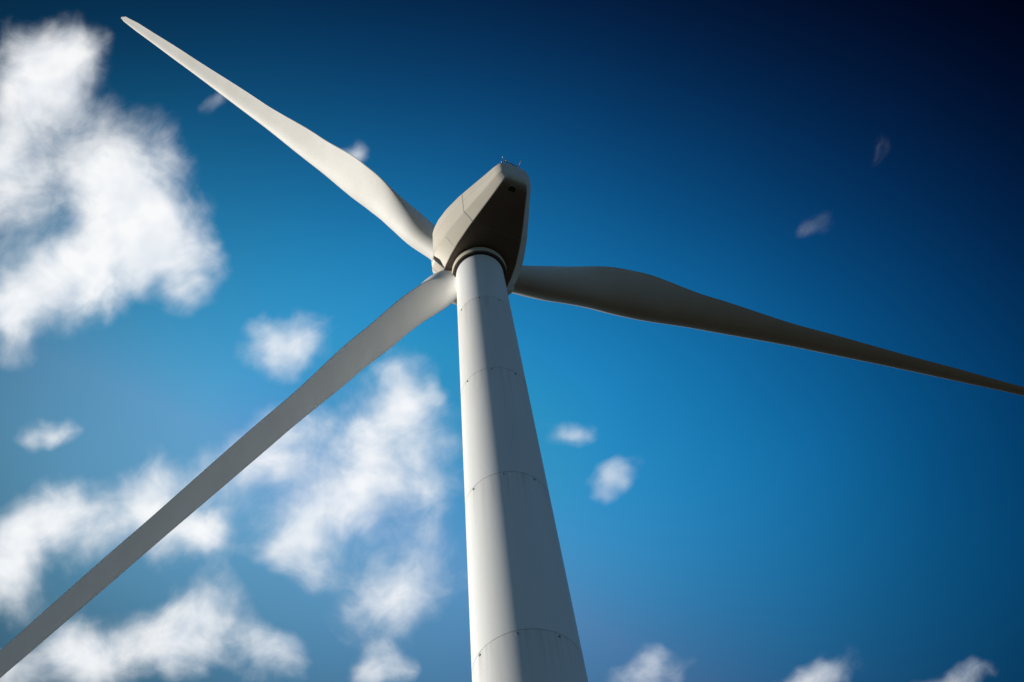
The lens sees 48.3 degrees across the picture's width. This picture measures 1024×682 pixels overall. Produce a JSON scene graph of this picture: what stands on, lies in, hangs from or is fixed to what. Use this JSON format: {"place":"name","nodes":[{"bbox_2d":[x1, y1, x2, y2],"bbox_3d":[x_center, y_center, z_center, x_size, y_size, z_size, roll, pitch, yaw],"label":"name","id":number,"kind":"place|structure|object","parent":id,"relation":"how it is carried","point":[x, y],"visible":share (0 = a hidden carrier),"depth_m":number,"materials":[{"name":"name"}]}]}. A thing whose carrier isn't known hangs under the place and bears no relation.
{"place":"outdoors","nodes":[
{"label":"outdoors","id":0,"kind":"place"},
{"bbox_2d":[0,0,1023,681],"label":"sky","id":1,"kind":"structure","parent":0,"point":[726,508],"materials":[{"name":"blue"}]},
{"label":"ground","id":2,"kind":"structure","parent":0,"visible":0},
{"bbox_2d":[0,17,1023,681],"bbox_3d":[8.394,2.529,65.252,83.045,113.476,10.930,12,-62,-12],"label":"wind turbine","id":3,"kind":"object","parent":2,"relation":"on","point":[522,615],"visible":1,"depth_m":60.53,"materials":[{"name":"paint"}]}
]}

